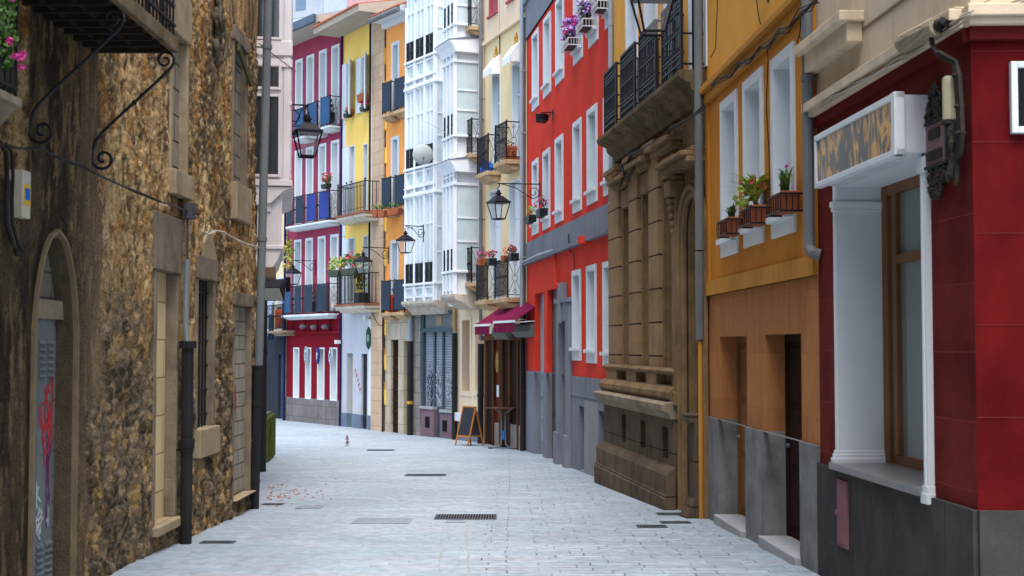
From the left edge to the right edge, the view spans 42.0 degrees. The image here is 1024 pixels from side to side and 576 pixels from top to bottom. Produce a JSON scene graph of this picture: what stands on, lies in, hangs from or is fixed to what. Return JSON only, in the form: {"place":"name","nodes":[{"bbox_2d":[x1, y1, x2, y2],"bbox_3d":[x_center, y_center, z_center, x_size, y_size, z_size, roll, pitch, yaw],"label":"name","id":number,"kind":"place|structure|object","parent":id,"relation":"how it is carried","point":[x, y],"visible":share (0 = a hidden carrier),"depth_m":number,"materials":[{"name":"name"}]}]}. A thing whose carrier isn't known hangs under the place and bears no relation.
{"place":"outdoors","nodes":[
{"label":"outdoors","id":0,"kind":"place"},
{"bbox_2d":[293,0,378,21],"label":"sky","id":1,"kind":"structure","parent":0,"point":[303,8],"depth_m":79.18,"materials":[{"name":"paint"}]},
{"bbox_2d":[110,418,819,575],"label":"street","id":2,"kind":"structure","parent":0,"point":[552,519],"depth_m":16.80,"materials":[{"name":"stone"}]},
{"bbox_2d":[0,0,295,575],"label":"stone house","id":3,"kind":"structure","parent":2,"relation":"on","point":[131,362],"depth_m":13.10,"materials":[{"name":"stone"}]},
{"bbox_2d":[0,141,24,256],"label":"hanging cable","id":4,"kind":"object","parent":3,"relation":"attached to","point":[18,248],"visible":1,"depth_m":9.94,"materials":[{"name":"rubber"}]},
{"bbox_2d":[0,0,27,93],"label":"geranium pot","id":5,"kind":"object","parent":3,"relation":"on","point":[7,31],"visible":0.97,"depth_m":9.17,"materials":[{"name":"pink plant"}]},
{"bbox_2d":[9,169,30,218],"bbox_3d":[-3.789,-0.720,10.271,0.117,0.367,0.170,0,-3,0],"label":"meter box","id":6,"kind":"object","parent":3,"relation":"attached to","point":[22,195],"visible":0.86,"depth_m":10.19,"materials":[{"name":"beige plastic"}]},
{"bbox_2d":[33,318,55,575],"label":"steel door","id":7,"kind":"structure","parent":3,"relation":"in","point":[42,548],"depth_m":11.19,"materials":[{"name":"metal"}]},
{"bbox_2d":[22,214,79,575],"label":"doorway","id":8,"kind":"structure","parent":3,"relation":"in","point":[55,297],"depth_m":11.56,"materials":[{"name":"stone"}]},
{"bbox_2d":[0,143,199,215],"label":"wall cable","id":9,"kind":"object","parent":3,"relation":"attached to","point":[80,166],"depth_m":11.62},
{"bbox_2d":[151,210,182,537],"bbox_3d":[-3.910,0.923,14.606,0.405,3.445,1.136,0,-3,0],"label":"door frame","id":10,"kind":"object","parent":3,"relation":"in","point":[166,231],"depth_m":14.92,"materials":[{"name":"grey stone"}]},
{"bbox_2d":[168,0,193,200],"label":"walled window","id":11,"kind":"structure","parent":3,"relation":"in","point":[181,184],"depth_m":15.38,"materials":[{"name":"stone"}]},
{"bbox_2d":[193,254,219,458],"bbox_3d":[-3.900,0.836,16.430,0.405,2.437,1.046,0,-3,0],"label":"barred window","id":12,"kind":"structure","parent":3,"relation":"in","point":[206,434],"depth_m":16.65,"materials":[{"name":"brown stone"}]},
{"bbox_2d":[230,24,251,224],"bbox_3d":[-3.890,-2.228,18.467,0.405,2.639,1.017,0,-3,0],"label":"walled tall window","id":13,"kind":"structure","parent":3,"relation":"in","point":[241,198],"depth_m":18.59,"materials":[{"name":"grey stone"}]},
{"bbox_2d":[232,291,255,501],"bbox_3d":[-3.888,1.486,18.614,0.405,2.830,1.312,0,-3,0],"label":"blocked doorway","id":14,"kind":"structure","parent":3,"relation":"in","point":[243,303],"depth_m":18.92,"materials":[{"name":"grey stone"}]},
{"bbox_2d":[266,411,275,462],"bbox_3d":[-5.748,3.432,30.916,0.392,1.060,2.002,0,-3,-5],"label":"street bin","id":15,"kind":"object","parent":2,"relation":"on","point":[271,436],"visible":0.46,"depth_m":30.85,"materials":[{"name":"green metal"}]},
{"bbox_2d":[254,0,293,471],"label":"timber gallery house","id":16,"kind":"structure","parent":2,"relation":"on","point":[280,195],"depth_m":21.74,"materials":[{"name":"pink paint"}]},
{"bbox_2d":[255,93,280,176],"bbox_3d":[-4.022,-2.483,21.672,0.516,1.354,0.050,0,-3,-10],"label":"oriel window","id":17,"kind":"structure","parent":16,"relation":"in","point":[274,154],"depth_m":21.68,"materials":[{"name":"paint"}]},
{"bbox_2d":[257,63,280,89],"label":"oriel window","id":18,"kind":"structure","parent":16,"relation":"in","point":[275,77],"depth_m":21.73,"materials":[{"name":"paint"}]},
{"bbox_2d":[257,0,281,39],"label":"oriel window","id":19,"kind":"structure","parent":16,"relation":"in","point":[276,4],"depth_m":21.77,"materials":[{"name":"paint"}]},
{"bbox_2d":[265,277,289,300],"bbox_3d":[-3.714,0.011,21.070,0.385,0.388,0.483,-1,-3,15],"label":"floodlight","id":20,"kind":"object","parent":16,"relation":"attached to","point":[274,289],"visible":0.97,"depth_m":20.94,"materials":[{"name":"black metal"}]},
{"bbox_2d":[292,101,322,158],"bbox_3d":[-3.716,-2.826,23.773,0.623,0.998,0.488,1,-3,-18],"label":"street lamp","id":21,"kind":"object","parent":16,"relation":"attached to","point":[307,127],"visible":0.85,"depth_m":23.74,"materials":[{"name":"black metal"}]},
{"bbox_2d":[267,214,295,418],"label":"house","id":22,"kind":"structure","parent":2,"relation":"on","point":[275,377],"depth_m":52.37,"materials":[{"name":"white paint"}]},
{"bbox_2d":[282,13,343,425],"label":"raspberry house","id":23,"kind":"structure","parent":2,"relation":"on","point":[312,227],"depth_m":49.19,"materials":[{"name":"red paint"}]},
{"bbox_2d":[294,149,301,224],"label":"balcony door","id":24,"kind":"structure","parent":23,"relation":"in","point":[298,161],"depth_m":50.85,"materials":[{"name":"white paint"}]},
{"bbox_2d":[294,239,301,286],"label":"balcony door","id":25,"kind":"structure","parent":23,"relation":"in","point":[297,243],"depth_m":50.70,"materials":[{"name":"white paint"}]},
{"bbox_2d":[295,58,302,135],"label":"balcony door","id":26,"kind":"structure","parent":23,"relation":"in","point":[298,63],"depth_m":50.99,"materials":[{"name":"white paint"}]},
{"bbox_2d":[305,237,312,312],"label":"balcony door","id":27,"kind":"structure","parent":23,"relation":"in","point":[308,241],"depth_m":49.92,"materials":[{"name":"white paint"}]},
{"bbox_2d":[305,146,313,222],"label":"balcony door","id":28,"kind":"structure","parent":23,"relation":"in","point":[309,151],"depth_m":50.06,"materials":[{"name":"white paint"}]},
{"bbox_2d":[306,53,313,113],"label":"balcony door","id":29,"kind":"structure","parent":23,"relation":"in","point":[310,58],"depth_m":50.23,"materials":[{"name":"white paint"}]},
{"bbox_2d":[317,347,324,399],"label":"shop window","id":30,"kind":"structure","parent":23,"relation":"in","point":[321,366],"depth_m":48.90,"materials":[{"name":"glass"}]},
{"bbox_2d":[317,236,325,311],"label":"balcony door","id":31,"kind":"structure","parent":23,"relation":"in","point":[321,273],"depth_m":49.08,"materials":[{"name":"white paint"}]},
{"bbox_2d":[318,48,326,127],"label":"balcony door","id":32,"kind":"structure","parent":23,"relation":"in","point":[323,53],"depth_m":49.37,"materials":[{"name":"white paint"}]},
{"bbox_2d":[318,143,326,220],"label":"balcony door","id":33,"kind":"structure","parent":23,"relation":"in","point":[322,150],"depth_m":49.23,"materials":[{"name":"white paint"}]},
{"bbox_2d":[330,347,337,400],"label":"shop window","id":34,"kind":"structure","parent":23,"relation":"in","point":[333,367],"depth_m":48.09,"materials":[{"name":"glass"}]},
{"bbox_2d":[330,139,338,218],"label":"balcony door","id":35,"kind":"structure","parent":23,"relation":"in","point":[335,143],"depth_m":48.40,"materials":[{"name":"white paint"}]},
{"bbox_2d":[330,234,338,310],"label":"balcony door","id":36,"kind":"structure","parent":23,"relation":"in","point":[334,238],"depth_m":48.26,"materials":[{"name":"white paint"}]},
{"bbox_2d":[331,43,339,124],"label":"balcony door","id":37,"kind":"structure","parent":23,"relation":"in","point":[335,50],"depth_m":48.56,"materials":[{"name":"white paint"}]},
{"bbox_2d":[312,0,406,431],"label":"yellow house","id":38,"kind":"structure","parent":2,"relation":"on","point":[359,192],"depth_m":45.92,"materials":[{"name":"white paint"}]},
{"bbox_2d":[350,518,411,523],"bbox_3d":[-1.701,3.046,17.455,0.746,0.011,0.692,0,-4,0],"label":"manhole cover","id":39,"kind":"object","parent":2,"relation":"on","point":[381,520],"visible":1,"depth_m":17.33,"materials":[{"name":"metal"}]},
{"bbox_2d":[367,1,413,433],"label":"orange house","id":40,"kind":"structure","parent":2,"relation":"on","point":[391,20],"depth_m":43.85,"materials":[{"name":"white paint"}]},
{"bbox_2d":[390,240,398,312],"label":"balcony door","id":41,"kind":"structure","parent":40,"relation":"in","point":[394,250],"depth_m":44.08,"materials":[{"name":"white paint"}]},
{"bbox_2d":[391,135,398,207],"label":"balcony door","id":42,"kind":"structure","parent":40,"relation":"in","point":[394,140],"depth_m":44.22,"materials":[{"name":"white paint"}]},
{"bbox_2d":[392,340,397,432],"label":"barred door","id":43,"kind":"structure","parent":40,"relation":"in","point":[395,342],"depth_m":43.85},
{"bbox_2d":[391,40,399,112],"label":"balcony door","id":44,"kind":"structure","parent":40,"relation":"in","point":[395,46],"depth_m":44.35,"materials":[{"name":"white paint"}]},
{"bbox_2d":[401,0,456,438],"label":"gallery house","id":45,"kind":"structure","parent":2,"relation":"on","point":[429,374],"depth_m":41.60,"materials":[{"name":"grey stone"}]},
{"bbox_2d":[405,197,412,283],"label":"window","id":46,"kind":"structure","parent":45,"relation":"in","point":[409,257],"depth_m":42.18,"materials":[{"name":"white glass"}]},
{"bbox_2d":[406,89,413,168],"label":"window","id":47,"kind":"structure","parent":45,"relation":"in","point":[410,94],"depth_m":42.32,"materials":[{"name":"white glass"}]},
{"bbox_2d":[406,0,415,62],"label":"window","id":48,"kind":"structure","parent":45,"relation":"in","point":[410,3],"depth_m":42.45,"materials":[{"name":"white glass"}]},
{"bbox_2d":[415,195,422,282],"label":"window","id":49,"kind":"structure","parent":45,"relation":"in","point":[419,199],"depth_m":41.57,"materials":[{"name":"white glass"}]},
{"bbox_2d":[415,86,422,166],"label":"window","id":50,"kind":"structure","parent":45,"relation":"in","point":[419,91],"depth_m":41.84,"materials":[{"name":"white glass"}]},
{"bbox_2d":[415,0,423,57],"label":"window","id":51,"kind":"structure","parent":45,"relation":"in","point":[420,3],"depth_m":41.86,"materials":[{"name":"white glass"}]},
{"bbox_2d":[413,144,432,164],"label":"satellite dish","id":52,"kind":"object","parent":45,"relation":"attached to","point":[422,154],"visible":1,"depth_m":40.59,"materials":[{"name":"metal"}]},
{"bbox_2d":[425,193,432,281],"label":"window","id":53,"kind":"structure","parent":45,"relation":"in","point":[429,197],"depth_m":41.00,"materials":[{"name":"white glass"}]},
{"bbox_2d":[425,0,432,53],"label":"window","id":54,"kind":"structure","parent":45,"relation":"in","point":[429,3],"depth_m":41.33,"materials":[{"name":"white glass"}]},
{"bbox_2d":[426,83,432,163],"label":"window","id":55,"kind":"structure","parent":45,"relation":"in","point":[429,87],"depth_m":41.23,"materials":[{"name":"white glass"}]},
{"bbox_2d":[436,193,441,281],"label":"side window","id":56,"kind":"structure","parent":45,"relation":"in","point":[439,195],"depth_m":40.75,"materials":[{"name":"white glass"}]},
{"bbox_2d":[437,82,442,162],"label":"side window","id":57,"kind":"structure","parent":45,"relation":"in","point":[440,84],"depth_m":40.92,"materials":[{"name":"white glass"}]},
{"bbox_2d":[434,0,484,441],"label":"peach house","id":58,"kind":"structure","parent":2,"relation":"on","point":[457,50],"depth_m":38.66,"materials":[{"name":"beige paint"}]},
{"bbox_2d":[460,315,471,396],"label":"window","id":59,"kind":"structure","parent":58,"relation":"in","point":[466,321],"depth_m":39.79,"materials":[{"name":"beige paint"}]},
{"bbox_2d":[456,185,477,270],"bbox_3d":[-1.299,-1.732,38.476,0.640,2.451,0.042,1,-3,-21],"label":"side window","id":60,"kind":"structure","parent":58,"relation":"in","point":[466,211],"depth_m":38.48,"materials":[{"name":"white glass"}]},
{"bbox_2d":[457,62,477,134],"bbox_3d":[-1.299,-5.477,38.640,0.640,2.096,0.042,1,-3,-21],"label":"side window","id":61,"kind":"structure","parent":58,"relation":"in","point":[467,90],"depth_m":38.64,"materials":[{"name":"white glass"}]},
{"bbox_2d":[457,0,477,23],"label":"side window","id":62,"kind":"structure","parent":58,"relation":"in","point":[462,5],"depth_m":38.72,"materials":[{"name":"white glass"}]},
{"bbox_2d":[473,318,484,395],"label":"window","id":63,"kind":"structure","parent":58,"relation":"in","point":[476,341],"depth_m":38.73,"materials":[{"name":"beige paint"}]},
{"bbox_2d":[434,514,496,518],"bbox_3d":[-0.622,3.085,17.988,0.833,0.010,0.662,0,-4,0],"label":"drain grate","id":64,"kind":"object","parent":2,"relation":"on","point":[465,516],"visible":1,"depth_m":18.02,"materials":[{"name":"metal"}]},
{"bbox_2d":[455,406,483,445],"bbox_3d":[-1.178,3.810,36.842,0.567,1.090,0.620,2,-3,-38],"label":"chalkboard","id":65,"kind":"object","parent":2,"relation":"on","point":[469,426],"visible":1,"depth_m":36.77,"materials":[{"name":"black wood"}]},
{"bbox_2d":[474,0,534,449],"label":"cream house","id":66,"kind":"structure","parent":2,"relation":"on","point":[501,328],"depth_m":36.47,"materials":[{"name":"white paint"}]},
{"bbox_2d":[490,188,501,299],"bbox_3d":[-0.378,-1.189,37.168,0.185,3.108,1.015,1,-3,-19],"label":"balcony door","id":67,"kind":"structure","parent":66,"relation":"in","point":[495,225],"depth_m":37.55,"materials":[{"name":"white paint"}]},
{"bbox_2d":[492,70,500,163],"bbox_3d":[-0.361,-4.739,37.281,0.185,2.589,0.726,1,-3,-19],"label":"balcony door","id":68,"kind":"structure","parent":66,"relation":"in","point":[496,78],"depth_m":37.57,"materials":[{"name":"white paint"}]},
{"bbox_2d":[488,340,515,447],"bbox_3d":[-0.243,2.872,36.331,0.028,2.891,2.670,1,-3,-19],"label":"door","id":69,"kind":"structure","parent":66,"relation":"in","point":[489,341],"depth_m":36.09,"materials":[{"name":"brown wood"}]},
{"bbox_2d":[509,178,519,297],"bbox_3d":[0.154,-1.312,35.593,0.185,3.150,0.975,1,-3,-19],"label":"balcony door","id":70,"kind":"structure","parent":66,"relation":"in","point":[514,194],"depth_m":35.95,"materials":[{"name":"white paint"}]},
{"bbox_2d":[512,61,519,157],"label":"balcony door","id":71,"kind":"structure","parent":66,"relation":"in","point":[516,66],"depth_m":35.90,"materials":[{"name":"white paint"}]},
{"bbox_2d":[519,0,608,476],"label":"vermilion house","id":72,"kind":"structure","parent":2,"relation":"on","point":[568,343],"depth_m":29.40,"materials":[{"name":"red paint"}]},
{"bbox_2d":[486,182,539,219],"bbox_3d":[0.024,-2.129,32.626,1.258,0.945,0.503,1,-3,-22],"label":"street lamp","id":73,"kind":"object","parent":72,"relation":"attached to","point":[498,198],"visible":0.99,"depth_m":32.49,"materials":[{"name":"black metal"}]},
{"bbox_2d":[529,27,538,111],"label":"window","id":74,"kind":"structure","parent":72,"relation":"in","point":[534,101],"depth_m":33.77,"materials":[{"name":"white paint"}]},
{"bbox_2d":[529,157,538,235],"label":"window","id":75,"kind":"structure","parent":72,"relation":"in","point":[535,164],"depth_m":33.60,"materials":[{"name":"white paint"}]},
{"bbox_2d":[540,294,543,453],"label":"grey door","id":76,"kind":"structure","parent":72,"relation":"in","point":[541,295],"depth_m":33.20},
{"bbox_2d":[540,147,549,230],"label":"window","id":77,"kind":"structure","parent":72,"relation":"in","point":[545,221],"depth_m":32.05,"materials":[{"name":"white paint"}]},
{"bbox_2d":[540,10,550,98],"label":"window","id":78,"kind":"structure","parent":72,"relation":"in","point":[546,87],"depth_m":32.10,"materials":[{"name":"white paint"}]},
{"bbox_2d":[552,289,556,457],"bbox_3d":[1.091,2.129,30.686,0.080,4.218,1.649,0,-3,-8],"label":"door","id":79,"kind":"structure","parent":72,"relation":"in","point":[554,292],"depth_m":31.21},
{"bbox_2d":[552,0,563,85],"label":"window","id":80,"kind":"structure","parent":72,"relation":"in","point":[558,74],"depth_m":30.45,"materials":[{"name":"white paint"}]},
{"bbox_2d":[552,133,563,223],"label":"window","id":81,"kind":"structure","parent":72,"relation":"in","point":[559,141],"depth_m":30.39,"materials":[{"name":"white paint"}]},
{"bbox_2d":[560,13,579,52],"bbox_3d":[1.220,-5.354,27.929,0.330,0.697,0.933,0,-3,-8],"label":"flower pot","id":82,"kind":"object","parent":72,"relation":"on","point":[570,42],"visible":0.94,"depth_m":27.82,"materials":[{"name":"plastic"}]},
{"bbox_2d":[569,269,581,360],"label":"window","id":83,"kind":"structure","parent":72,"relation":"in","point":[576,349],"depth_m":28.25,"materials":[{"name":"white paint"}]},
{"bbox_2d":[570,117,581,213],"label":"window","id":84,"kind":"structure","parent":72,"relation":"in","point":[576,201],"depth_m":28.28,"materials":[{"name":"white paint"}]},
{"bbox_2d":[574,0,594,34],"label":"flower pot","id":85,"kind":"object","parent":72,"relation":"on","point":[585,23],"visible":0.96,"depth_m":26.19,"materials":[{"name":"plastic"}]},
{"bbox_2d":[583,264,596,363],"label":"window","id":86,"kind":"structure","parent":72,"relation":"in","point":[591,270],"depth_m":26.74,"materials":[{"name":"white paint"}]},
{"bbox_2d":[584,103,597,205],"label":"window","id":87,"kind":"structure","parent":72,"relation":"in","point":[591,193],"depth_m":26.78,"materials":[{"name":"white paint"}]},
{"bbox_2d":[599,261,608,365],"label":"window","id":88,"kind":"structure","parent":72,"relation":"in","point":[605,324],"depth_m":25.22,"materials":[{"name":"white paint"}]},
{"bbox_2d":[593,0,708,518],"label":"stone palace","id":89,"kind":"structure","parent":2,"relation":"on","point":[647,449],"depth_m":20.52,"materials":[{"name":"stone"}]},
{"bbox_2d":[625,0,637,56],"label":"balcony door","id":90,"kind":"structure","parent":89,"relation":"in","point":[631,29],"depth_m":23.35,"materials":[{"name":"white paint"}]},
{"bbox_2d":[688,0,707,68],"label":"balcony door","id":91,"kind":"structure","parent":89,"relation":"in","point":[705,58],"depth_m":18.74,"materials":[{"name":"white paint"}]},
{"bbox_2d":[694,0,819,573],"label":"ochre house","id":92,"kind":"structure","parent":2,"relation":"on","point":[762,287],"depth_m":15.08,"materials":[{"name":"orange paint"}]},
{"bbox_2d":[630,0,768,36],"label":"street lamp","id":93,"kind":"object","parent":92,"relation":"attached to","point":[663,30],"visible":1,"depth_m":14.64,"materials":[{"name":"black metal"}]},
{"bbox_2d":[716,88,738,257],"bbox_3d":[2.818,-1.401,16.614,0.395,1.995,0.987,0,-3,-3],"label":"window","id":94,"kind":"structure","parent":92,"relation":"in","point":[729,154],"depth_m":16.97,"materials":[{"name":"white paint"}]},
{"bbox_2d":[716,204,742,237],"bbox_3d":[2.621,-0.803,15.893,0.267,0.374,0.592,0,-3,-3],"label":"flower pot","id":95,"kind":"object","parent":92,"relation":"on","point":[729,226],"visible":0.93,"depth_m":15.75,"materials":[{"name":"ceramic"}]},
{"bbox_2d":[736,336,746,516],"bbox_3d":[2.962,1.735,16.410,0.115,2.278,1.569,0,-3,-3],"label":"door","id":96,"kind":"structure","parent":92,"relation":"in","point":[741,342],"depth_m":17.00,"materials":[{"name":"brown wood"}]},
{"bbox_2d":[726,172,770,228],"bbox_3d":[2.676,-0.966,14.658,0.736,0.572,0.647,0,-3,-3],"label":"flower pot","id":97,"kind":"object","parent":92,"relation":"on","point":[754,214],"visible":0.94,"depth_m":14.57,"materials":[{"name":"ceramic"}]},
{"bbox_2d":[738,66,764,247],"bbox_3d":[2.882,-1.473,15.306,0.395,1.969,0.983,0,-3,-3],"label":"window","id":98,"kind":"structure","parent":92,"relation":"in","point":[753,86],"depth_m":15.66,"materials":[{"name":"white paint"}]},
{"bbox_2d":[710,0,818,89],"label":"facade wires","id":99,"kind":"object","parent":92,"relation":"attached to","point":[791,25],"visible":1,"depth_m":13.86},
{"bbox_2d":[766,41,796,238],"bbox_3d":[2.947,-1.517,13.958,0.395,1.940,0.972,0,-3,-3],"label":"window","id":100,"kind":"structure","parent":92,"relation":"in","point":[782,67],"depth_m":14.31,"materials":[{"name":"white paint"}]},
{"bbox_2d":[766,162,802,216],"bbox_3d":[2.730,-1.020,13.376,0.267,0.562,0.592,0,-3,-3],"label":"flower pot","id":101,"kind":"object","parent":92,"relation":"on","point":[785,200],"visible":0.98,"depth_m":13.23,"materials":[{"name":"ceramic"}]},
{"bbox_2d":[785,334,801,540],"bbox_3d":[3.078,1.588,13.976,0.115,2.210,1.517,0,-3,-3],"label":"door","id":102,"kind":"structure","parent":92,"relation":"in","point":[793,382],"depth_m":14.47,"materials":[{"name":"brown wood"}]},
{"bbox_2d":[794,0,1023,575],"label":"corner building","id":103,"kind":"structure","parent":2,"relation":"on","point":[920,468],"depth_m":10.04,"materials":[{"name":"red paint"}]},
{"bbox_2d":[835,479,848,549],"bbox_3d":[2.901,1.986,11.722,0.045,0.588,0.274,0,-3,-3],"label":"meter door","id":104,"kind":"structure","parent":103,"relation":"in","point":[842,511],"depth_m":11.67,"materials":[{"name":"pink metal"}]},
{"bbox_2d":[814,91,930,188],"bbox_3d":[2.875,-1.161,10.805,0.280,0.467,2.100,0,-3,-3],"label":"shop sign","id":105,"kind":"object","parent":103,"relation":"attached to","point":[885,133],"visible":0.96,"depth_m":10.38,"materials":[{"name":"white metal"}]},
{"bbox_2d":[819,10,974,108],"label":"cornice wires","id":106,"kind":"object","parent":103,"relation":"attached to","point":[966,16],"visible":0.98,"depth_m":10.09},
{"bbox_2d":[894,15,950,52],"bbox_3d":[2.943,-1.822,9.498,0.150,0.184,0.862,0,-3,-3],"label":"security camera","id":107,"kind":"object","parent":103,"relation":"attached to","point":[915,37],"visible":0.97,"depth_m":9.44,"materials":[{"name":"beige plastic"}]},
{"bbox_2d":[921,80,947,200],"bbox_3d":[3.057,-1.060,9.593,0.058,0.867,0.483,0,-3,-3],"label":"wrought plaque","id":108,"kind":"object","parent":103,"relation":"attached to","point":[936,158],"visible":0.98,"depth_m":9.57,"materials":[{"name":"black metal"}]},
{"bbox_2d":[929,37,965,162],"bbox_3d":[2.997,-1.323,9.168,0.138,0.961,0.365,1,-3,-13],"label":"power cable","id":109,"kind":"object","parent":103,"relation":"attached to","point":[959,106],"visible":0.97,"depth_m":9.04,"materials":[{"name":"rubber"}]},
{"bbox_2d":[941,75,959,184],"bbox_3d":[3.012,-1.078,9.150,0.120,0.760,0.154,0,-3,-3],"label":"lamp tube","id":110,"kind":"object","parent":103,"relation":"attached to","point":[948,122],"visible":0.89,"depth_m":9.13,"materials":[{"name":"glass"}]},
{"bbox_2d":[1009,61,1023,133],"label":"framed board","id":111,"kind":"object","parent":103,"relation":"attached to","point":[1016,85],"visible":1,"depth_m":8.99,"materials":[{"name":"white paint"}]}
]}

